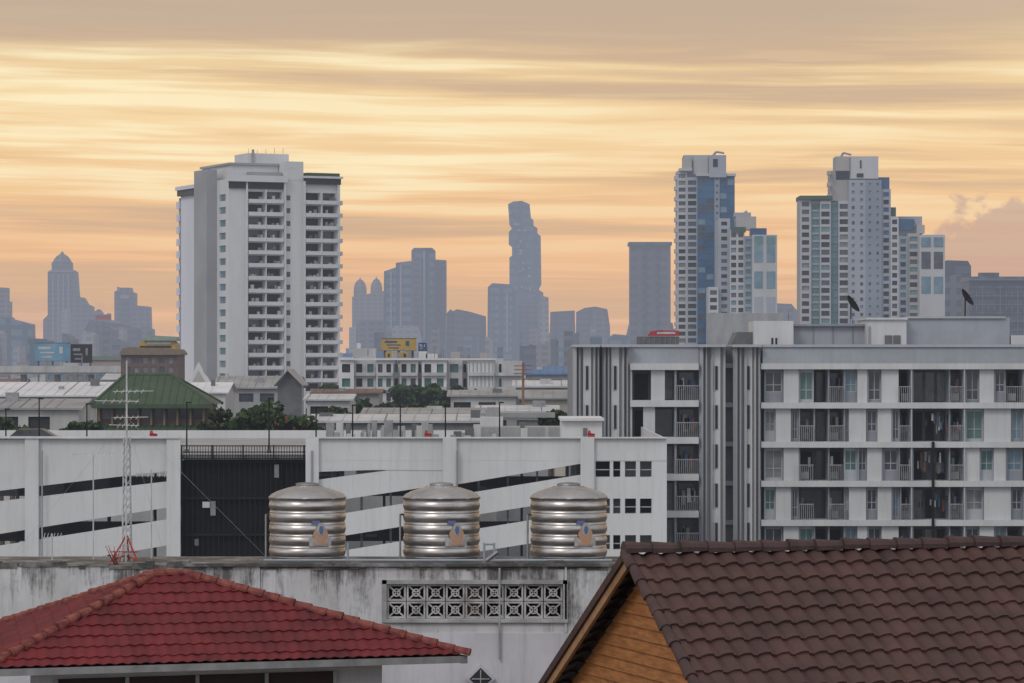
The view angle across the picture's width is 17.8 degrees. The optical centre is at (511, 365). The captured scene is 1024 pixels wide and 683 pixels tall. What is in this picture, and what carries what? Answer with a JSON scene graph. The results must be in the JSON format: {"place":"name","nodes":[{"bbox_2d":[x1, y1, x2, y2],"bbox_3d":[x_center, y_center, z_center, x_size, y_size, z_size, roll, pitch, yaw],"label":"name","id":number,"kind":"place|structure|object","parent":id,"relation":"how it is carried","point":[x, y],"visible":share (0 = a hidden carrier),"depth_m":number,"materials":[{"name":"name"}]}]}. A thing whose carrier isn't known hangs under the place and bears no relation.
{"place":"outdoors","nodes":[
{"label":"outdoors","id":0,"kind":"place"},
{"bbox_2d":[0,331,6,365],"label":"distant building","id":1,"kind":"structure","parent":0,"point":[3,335],"depth_m":3938.75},
{"bbox_2d":[0,287,11,317],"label":"office tower","id":2,"kind":"structure","parent":0,"point":[5,307],"depth_m":5200.00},
{"bbox_2d":[0,317,35,365],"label":"office tower","id":3,"kind":"structure","parent":0,"point":[18,333],"depth_m":4200.00,"materials":[{"name":"concrete"}]},
{"bbox_2d":[13,346,24,365],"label":"distant building","id":4,"kind":"structure","parent":0,"point":[18,353],"depth_m":3864.20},
{"bbox_2d":[28,338,53,365],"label":"distant building","id":5,"kind":"structure","parent":0,"point":[31,351],"depth_m":2828.10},
{"bbox_2d":[0,392,95,544],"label":"warehouse","id":6,"kind":"structure","parent":0,"point":[56,414],"depth_m":330.30,"materials":[{"name":"grey metal"}]},
{"bbox_2d":[0,379,113,420],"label":"warehouse","id":7,"kind":"structure","parent":0,"point":[93,389],"depth_m":385.03,"materials":[{"name":"white metal"}]},
{"bbox_2d":[61,309,70,365],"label":"office tower","id":8,"kind":"structure","parent":0,"point":[65,321],"depth_m":5400.00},
{"bbox_2d":[62,334,74,365],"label":"distant building","id":9,"kind":"structure","parent":0,"point":[66,338],"depth_m":4104.60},
{"bbox_2d":[43,251,94,365],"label":"domed skyscraper","id":10,"kind":"structure","parent":0,"point":[63,286],"depth_m":6000.00,"materials":[{"name":"concrete"}]},
{"bbox_2d":[45,363,104,381],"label":"building","id":11,"kind":"structure","parent":0,"point":[71,377],"depth_m":880.12,"materials":[{"name":"grey glass"}]},
{"bbox_2d":[82,331,98,365],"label":"distant building","id":12,"kind":"structure","parent":0,"point":[90,337],"depth_m":3693.25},
{"bbox_2d":[92,309,118,322],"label":"office tower","id":13,"kind":"structure","parent":0,"point":[98,312],"depth_m":5600.00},
{"bbox_2d":[91,356,120,365],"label":"building","id":14,"kind":"structure","parent":0,"point":[106,360],"depth_m":996.58,"materials":[{"name":"grey concrete"}]},
{"bbox_2d":[96,326,118,355],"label":"distant building","id":15,"kind":"structure","parent":0,"point":[114,334],"depth_m":3763.58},
{"bbox_2d":[100,373,120,381],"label":"roof","id":16,"kind":"structure","parent":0,"point":[110,377],"depth_m":813.05,"materials":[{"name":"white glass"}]},
{"bbox_2d":[108,339,130,355],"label":"distant building","id":17,"kind":"structure","parent":0,"point":[115,348],"depth_m":3362.04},
{"bbox_2d":[85,320,155,346],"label":"office tower","id":18,"kind":"structure","parent":0,"point":[133,334],"depth_m":4800.00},
{"bbox_2d":[118,327,126,339],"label":"distant building","id":19,"kind":"structure","parent":0,"point":[122,332],"depth_m":4117.40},
{"bbox_2d":[114,287,151,327],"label":"crowned skyscraper","id":20,"kind":"structure","parent":0,"point":[128,311],"depth_m":5800.00,"materials":[{"name":"concrete"}]},
{"bbox_2d":[141,327,154,338],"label":"distant building","id":21,"kind":"structure","parent":0,"point":[147,331],"depth_m":4627.99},
{"bbox_2d":[120,335,186,379],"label":"yellow roofed building","id":22,"kind":"structure","parent":0,"point":[156,354],"depth_m":700.00,"materials":[{"name":"brown brick"}]},
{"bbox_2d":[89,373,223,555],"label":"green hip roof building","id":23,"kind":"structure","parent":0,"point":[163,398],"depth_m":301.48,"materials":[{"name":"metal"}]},
{"bbox_2d":[189,380,237,418],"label":"warehouse","id":24,"kind":"structure","parent":0,"point":[224,392],"depth_m":464.21,"materials":[{"name":"white metal"}]},
{"bbox_2d":[0,568,471,682],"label":"red tile roof house","id":25,"kind":"structure","parent":0,"point":[158,625],"depth_m":52.00,"materials":[{"name":"tile"}]},
{"bbox_2d":[175,148,342,414],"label":"residential tower","id":26,"kind":"structure","parent":0,"point":[259,266],"depth_m":776.91,"materials":[{"name":"white paint"}]},
{"bbox_2d":[215,374,306,415],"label":"warehouse","id":27,"kind":"structure","parent":0,"point":[254,390],"depth_m":500.30,"materials":[{"name":"grey metal"}]},
{"bbox_2d":[0,556,618,682],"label":"weathered plaster wall","id":28,"kind":"structure","parent":0,"point":[515,650],"depth_m":61.00,"materials":[{"name":"paint"}]},
{"bbox_2d":[14,361,163,561],"bbox_3d":[-7.287,1.840,63.044,5.004,3.855,1.516,0,0,0],"label":"tv antenna mast","id":29,"kind":"object","parent":28,"relation":"on","point":[126,443],"visible":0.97,"depth_m":62.59,"materials":[{"name":"metal"}]},
{"bbox_2d":[72,450,113,558],"bbox_3d":[-8.102,2.696,63.200,0.802,2.123,0.304,0,0,0],"label":"tv aerial","id":30,"kind":"object","parent":28,"relation":"on","point":[93,453],"visible":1,"depth_m":63.19,"materials":[{"name":"metal"}]},
{"bbox_2d":[106,545,125,564],"bbox_3d":[-7.466,3.574,61.487,0.335,0.375,0.378,0,0,0],"label":"twig plant","id":31,"kind":"object","parent":28,"relation":"on","point":[115,561],"visible":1,"depth_m":61.45,"materials":[{"name":"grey plant"}]},
{"bbox_2d":[136,469,165,558],"bbox_3d":[-6.999,2.889,63.400,0.603,1.737,0.304,0,0,0],"label":"tv aerial","id":32,"kind":"object","parent":28,"relation":"on","point":[137,473],"visible":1,"depth_m":63.39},
{"bbox_2d":[265,482,345,558],"bbox_3d":[-3.921,2.986,62.100,1.542,1.534,1.481,0,0,0],"label":"stainless water tank","id":33,"kind":"object","parent":28,"relation":"on","point":[307,520],"visible":0.98,"depth_m":61.50,"materials":[{"name":"metal"}]},
{"bbox_2d":[264,543,611,562],"bbox_3d":[-1.385,3.543,61.250,6.520,0.429,0.099,0,0,0],"label":"water pipework","id":34,"kind":"object","parent":28,"relation":"on","point":[492,556],"visible":1,"depth_m":61.23,"materials":[{"name":"silver metal"}]},
{"bbox_2d":[399,482,479,558],"bbox_3d":[-1.372,2.986,62.100,1.542,1.534,1.480,0,0,0],"label":"stainless water tank","id":35,"kind":"object","parent":28,"relation":"on","point":[441,520],"visible":0.98,"depth_m":61.50,"materials":[{"name":"metal"}]},
{"bbox_2d":[387,584,561,617],"bbox_3d":[-0.695,4.413,61.100,3.278,0.641,0.160,0,0,0],"label":"breeze block grille","id":36,"kind":"object","parent":28,"relation":"on","point":[472,600],"visible":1,"depth_m":61.03,"materials":[{"name":"concrete"}]},
{"bbox_2d":[466,664,494,682],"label":"diamond vent","id":37,"kind":"object","parent":28,"relation":"attached to","point":[480,673],"visible":1,"depth_m":60.88,"materials":[{"name":"paint"}]},
{"bbox_2d":[527,482,607,558],"bbox_3d":[1.048,2.986,62.100,1.542,1.534,1.480,0,0,0],"label":"stainless water tank","id":38,"kind":"object","parent":28,"relation":"on","point":[568,519],"visible":0.96,"depth_m":61.50,"materials":[{"name":"metal"}]},
{"bbox_2d":[310,388,385,407],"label":"warehouse","id":39,"kind":"structure","parent":0,"point":[375,396],"depth_m":460.00,"materials":[{"name":"grey metal"}]},
{"bbox_2d":[349,324,355,352],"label":"distant building","id":40,"kind":"structure","parent":0,"point":[352,337],"depth_m":5722.71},
{"bbox_2d":[354,278,366,295],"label":"domed skyscraper","id":41,"kind":"structure","parent":0,"point":[360,287],"depth_m":6303.41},
{"bbox_2d":[352,291,383,326],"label":"office tower","id":42,"kind":"structure","parent":0,"point":[370,306],"depth_m":6250.00,"materials":[{"name":"concrete"}]},
{"bbox_2d":[356,320,383,347],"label":"office tower","id":43,"kind":"structure","parent":0,"point":[366,330],"depth_m":5000.00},
{"bbox_2d":[371,277,381,292],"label":"domed skyscraper","id":44,"kind":"structure","parent":0,"point":[376,285],"depth_m":6352.96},
{"bbox_2d":[374,332,384,352],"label":"distant building","id":45,"kind":"structure","parent":0,"point":[378,336],"depth_m":3644.56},
{"bbox_2d":[383,261,411,351],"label":"stepped glass skyscraper","id":46,"kind":"structure","parent":0,"point":[398,295],"depth_m":4900.00,"materials":[{"name":"glass"}]},
{"bbox_2d":[308,410,496,555],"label":"warehouse","id":47,"kind":"structure","parent":0,"point":[457,421],"depth_m":275.00,"materials":[{"name":"metal"}]},
{"bbox_2d":[392,326,421,357],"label":"office tower","id":48,"kind":"structure","parent":0,"point":[405,331],"depth_m":4500.00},
{"bbox_2d":[360,406,485,413],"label":"warehouse","id":49,"kind":"structure","parent":0,"point":[430,410],"depth_m":302.75,"materials":[{"name":"grey metal"}]},
{"bbox_2d":[411,248,446,357],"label":"stepped glass skyscraper","id":50,"kind":"structure","parent":0,"point":[429,290],"depth_m":4994.00,"materials":[{"name":"glass"}]},
{"bbox_2d":[431,326,439,353],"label":"distant building","id":51,"kind":"structure","parent":0,"point":[435,337],"depth_m":4004.21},
{"bbox_2d":[447,309,454,357],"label":"gabled tower","id":52,"kind":"structure","parent":0,"point":[450,330],"depth_m":5100.00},
{"bbox_2d":[457,347,470,356],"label":"distant building","id":53,"kind":"structure","parent":0,"point":[464,351],"depth_m":3680.99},
{"bbox_2d":[453,309,485,356],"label":"curved roof building","id":54,"kind":"structure","parent":0,"point":[469,324],"depth_m":5200.00,"materials":[{"name":"concrete"}]},
{"bbox_2d":[464,336,478,356],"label":"distant building","id":55,"kind":"structure","parent":0,"point":[472,343],"depth_m":5021.70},
{"bbox_2d":[447,389,517,407],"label":"warehouse","id":56,"kind":"structure","parent":0,"point":[466,398],"depth_m":420.00,"materials":[{"name":"grey metal"}]},
{"bbox_2d":[485,337,492,357],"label":"distant building","id":57,"kind":"structure","parent":0,"point":[488,346],"depth_m":3160.17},
{"bbox_2d":[487,283,516,360],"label":"office tower","id":58,"kind":"structure","parent":0,"point":[502,325],"depth_m":5500.00,"materials":[{"name":"concrete"}]},
{"bbox_2d":[0,0,1023,352],"label":"sky","id":59,"kind":"structure","parent":0,"point":[434,117],"materials":[{"name":"orange"}]},
{"bbox_2d":[508,201,542,327],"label":"pixelated glass skyscraper","id":60,"kind":"structure","parent":0,"point":[525,262],"depth_m":6200.00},
{"bbox_2d":[517,301,537,360],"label":"office tower","id":61,"kind":"structure","parent":0,"point":[527,317],"depth_m":5600.00,"materials":[{"name":"concrete"}]},
{"bbox_2d":[529,328,539,344],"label":"distant building","id":62,"kind":"structure","parent":0,"point":[534,336],"depth_m":5345.28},
{"bbox_2d":[512,379,566,404],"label":"warehouse","id":63,"kind":"structure","parent":0,"point":[545,384],"depth_m":430.30,"materials":[{"name":"grey concrete"}]},
{"bbox_2d":[518,389,566,475],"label":"warehouse","id":64,"kind":"structure","parent":0,"point":[554,397],"depth_m":380.00,"materials":[{"name":"concrete"}]},
{"bbox_2d":[536,341,550,365],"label":"distant building","id":65,"kind":"structure","parent":0,"point":[543,353],"depth_m":4034.32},
{"bbox_2d":[539,296,548,343],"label":"slender white tower","id":66,"kind":"structure","parent":0,"point":[544,320],"depth_m":4300.00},
{"bbox_2d":[551,336,557,365],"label":"distant building","id":67,"kind":"structure","parent":0,"point":[554,352],"depth_m":2793.61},
{"bbox_2d":[558,341,563,365],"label":"distant building","id":68,"kind":"structure","parent":0,"point":[560,353],"depth_m":4386.17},
{"bbox_2d":[549,310,574,343],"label":"office tower","id":69,"kind":"structure","parent":0,"point":[561,322],"depth_m":5400.00,"materials":[{"name":"concrete"}]},
{"bbox_2d":[564,331,578,365],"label":"distant building","id":70,"kind":"structure","parent":0,"point":[570,338],"depth_m":2767.84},
{"bbox_2d":[576,307,609,343],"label":"office tower","id":71,"kind":"structure","parent":0,"point":[583,320],"depth_m":5500.00,"materials":[{"name":"concrete"}]},
{"bbox_2d":[590,336,601,344],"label":"distant building","id":72,"kind":"structure","parent":0,"point":[595,339],"depth_m":2839.33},
{"bbox_2d":[591,311,609,343],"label":"office tower","id":73,"kind":"structure","parent":0,"point":[599,322],"depth_m":5200.00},
{"bbox_2d":[606,326,628,343],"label":"office tower","id":74,"kind":"structure","parent":0,"point":[617,339],"depth_m":4200.00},
{"bbox_2d":[627,242,671,343],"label":"slab skyscraper","id":75,"kind":"structure","parent":0,"point":[649,286],"depth_m":3900.00,"materials":[{"name":"concrete"}]},
{"bbox_2d":[674,151,783,344],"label":"condominium tower","id":76,"kind":"structure","parent":0,"point":[725,280],"depth_m":1247.50,"materials":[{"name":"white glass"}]},
{"bbox_2d":[538,535,1023,682],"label":"brown tile roof house","id":77,"kind":"structure","parent":0,"point":[936,612],"depth_m":44.75,"materials":[{"name":"tile"}]},
{"bbox_2d":[796,152,944,323],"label":"condominium tower","id":78,"kind":"structure","parent":0,"point":[866,248],"depth_m":1249.00,"materials":[{"name":"white concrete"}]},
{"bbox_2d":[945,274,963,315],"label":"office tower","id":79,"kind":"structure","parent":0,"point":[952,295],"depth_m":2400.00,"materials":[{"name":"concrete"}]},
{"bbox_2d":[945,260,970,276],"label":"glass office block","id":80,"kind":"structure","parent":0,"point":[956,267],"depth_m":2500.00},
{"bbox_2d":[960,273,1023,334],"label":"glass office block","id":81,"kind":"structure","parent":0,"point":[994,294],"depth_m":2300.00,"materials":[{"name":"glass"}]},
{"label":"ground","id":82,"kind":"structure","parent":0,"visible":0},
{"bbox_2d":[0,417,14,544],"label":"broadleaf tree","id":83,"kind":"object","parent":82,"relation":"on","point":[10,422],"visible":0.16,"depth_m":291.82,"materials":[{"name":"green plant"}]},
{"bbox_2d":[0,378,30,381],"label":"building","id":84,"kind":"structure","parent":82,"relation":"on","point":[11,379],"depth_m":1148.68,"materials":[{"name":"grey concrete"}]},
{"bbox_2d":[35,343,69,381],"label":"billboard","id":85,"kind":"object","parent":82,"relation":"on","point":[52,352],"visible":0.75,"depth_m":900.00,"materials":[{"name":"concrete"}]},
{"bbox_2d":[0,356,120,381],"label":"elevated expressway","id":86,"kind":"structure","parent":82,"relation":"on","point":[57,371],"depth_m":819.70,"materials":[{"name":"grey concrete"}]},
{"bbox_2d":[71,344,91,365],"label":"billboard","id":87,"kind":"object","parent":82,"relation":"on","point":[81,353],"visible":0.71,"depth_m":890.00,"materials":[{"name":"black metal"}]},
{"bbox_2d":[67,420,104,429],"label":"broadleaf tree","id":88,"kind":"object","parent":82,"relation":"on","point":[76,425],"visible":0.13,"depth_m":288.59,"materials":[{"name":"green plant"}]},
{"bbox_2d":[95,315,111,355],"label":"billboard","id":89,"kind":"object","parent":82,"relation":"on","point":[103,317],"visible":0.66,"depth_m":3000.39,"materials":[{"name":"red paint"}]},
{"bbox_2d":[187,362,209,381],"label":"temple pavilion","id":90,"kind":"structure","parent":82,"relation":"on","point":[198,375],"depth_m":520.00,"materials":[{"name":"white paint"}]},
{"bbox_2d":[202,406,235,429],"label":"broadleaf tree","id":91,"kind":"object","parent":82,"relation":"on","point":[220,415],"visible":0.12,"depth_m":269.02,"materials":[{"name":"green plant"}]},
{"bbox_2d":[220,400,283,429],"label":"broadleaf tree","id":92,"kind":"object","parent":82,"relation":"on","point":[226,425],"visible":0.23,"depth_m":265.82,"materials":[{"name":"green plant"}]},
{"bbox_2d":[233,405,281,429],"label":"broadleaf tree","id":93,"kind":"object","parent":82,"relation":"on","point":[261,420],"visible":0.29,"depth_m":262.87,"materials":[{"name":"green plant"}]},
{"bbox_2d":[259,414,317,429],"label":"broadleaf tree","id":94,"kind":"object","parent":82,"relation":"on","point":[281,422],"visible":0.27,"depth_m":261.19,"materials":[{"name":"green plant"}]},
{"bbox_2d":[274,369,308,417],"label":"gable roof house","id":95,"kind":"structure","parent":82,"relation":"on","point":[289,383],"depth_m":440.00,"materials":[{"name":"concrete"}]},
{"bbox_2d":[291,417,324,429],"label":"broadleaf tree","id":96,"kind":"object","parent":82,"relation":"on","point":[302,424],"visible":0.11,"depth_m":258.95,"materials":[{"name":"green plant"}]},
{"bbox_2d":[318,382,338,388],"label":"broadleaf tree","id":97,"kind":"object","parent":82,"relation":"on","point":[326,385],"visible":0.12,"depth_m":649.43,"materials":[{"name":"green plant"}]},
{"bbox_2d":[303,393,358,415],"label":"warehouse","id":98,"kind":"structure","parent":82,"relation":"on","point":[324,401],"depth_m":400.24,"materials":[{"name":"white paint"}]},
{"bbox_2d":[0,407,666,555],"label":"parking garage","id":99,"kind":"structure","parent":82,"relation":"on","point":[213,491],"depth_m":200.00,"materials":[{"name":"grey concrete"}]},
{"bbox_2d":[0,428,65,439],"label":"parked car","id":100,"kind":"object","parent":99,"relation":"on","point":[31,432],"visible":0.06,"depth_m":207.04,"materials":[{"name":"paint"}]},
{"bbox_2d":[267,398,272,450],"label":"lamp post","id":101,"kind":"object","parent":99,"relation":"on","point":[268,449],"visible":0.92,"depth_m":203.97,"materials":[{"name":"black metal"}]},
{"bbox_2d":[321,405,351,413],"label":"broadleaf tree","id":102,"kind":"object","parent":82,"relation":"on","point":[334,409],"visible":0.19,"depth_m":399.13,"materials":[{"name":"green plant"}]},
{"bbox_2d":[356,397,372,413],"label":"broadleaf tree","id":103,"kind":"object","parent":82,"relation":"on","point":[361,404],"visible":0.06,"depth_m":418.99,"materials":[{"name":"green plant"}]},
{"bbox_2d":[385,352,407,363],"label":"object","id":104,"kind":"object","parent":82,"relation":"on","point":[388,354],"visible":0.26,"depth_m":628.00,"materials":[{"name":"concrete"}]},
{"bbox_2d":[385,384,419,407],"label":"broadleaf tree","id":105,"kind":"object","parent":82,"relation":"on","point":[398,392],"visible":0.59,"depth_m":548.93,"materials":[{"name":"green plant"}]},
{"bbox_2d":[400,383,450,407],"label":"broadleaf tree","id":106,"kind":"object","parent":82,"relation":"on","point":[432,394],"visible":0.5,"depth_m":547.01,"materials":[{"name":"green plant"}]},
{"bbox_2d":[339,343,521,402],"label":"building","id":107,"kind":"structure","parent":82,"relation":"on","point":[364,368],"depth_m":600.50,"materials":[{"name":"white paint"}]},
{"bbox_2d":[381,338,416,363],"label":"billboard","id":108,"kind":"object","parent":107,"relation":"on","point":[395,344],"visible":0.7,"depth_m":630.00,"materials":[{"name":"metal"}]},
{"bbox_2d":[475,401,559,555],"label":"warehouse","id":109,"kind":"structure","parent":82,"relation":"on","point":[535,406],"depth_m":320.00,"materials":[{"name":"grey concrete"}]},
{"bbox_2d":[514,363,531,404],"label":"utility pole","id":110,"kind":"object","parent":82,"relation":"on","point":[522,369],"visible":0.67,"depth_m":329.90,"materials":[{"name":"wood"}]},
{"bbox_2d":[520,344,535,365],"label":"distant building","id":111,"kind":"structure","parent":82,"relation":"on","point":[527,355],"depth_m":3153.84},
{"bbox_2d":[524,366,566,379],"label":"blue roofed shed","id":112,"kind":"structure","parent":82,"relation":"on","point":[550,372],"depth_m":521.08,"materials":[{"name":"metal"}]},
{"bbox_2d":[537,409,566,475],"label":"broadleaf tree","id":113,"kind":"object","parent":82,"relation":"on","point":[555,421],"visible":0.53,"depth_m":261.55,"materials":[{"name":"green plant"}]},
{"bbox_2d":[777,303,796,323],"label":"office tower","id":114,"kind":"structure","parent":82,"relation":"on","point":[786,309],"depth_m":4300.00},
{"bbox_2d":[567,311,1023,553],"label":"balcony apartment building","id":115,"kind":"structure","parent":82,"relation":"on","point":[900,427],"depth_m":237.40,"materials":[{"name":"white paint"}]},
{"bbox_2d":[637,330,678,343],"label":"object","id":116,"kind":"structure","parent":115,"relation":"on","point":[657,340],"depth_m":420.00,"materials":[{"name":"concrete"}]},
{"bbox_2d":[847,295,859,316],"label":"satellite dish","id":117,"kind":"object","parent":115,"relation":"on","point":[853,304],"visible":1,"depth_m":246.19,"materials":[{"name":"black metal"}]},
{"bbox_2d":[962,289,973,315],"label":"satellite dish","id":118,"kind":"object","parent":115,"relation":"on","point":[967,297],"visible":0.94,"depth_m":246.18,"materials":[{"name":"black metal"}]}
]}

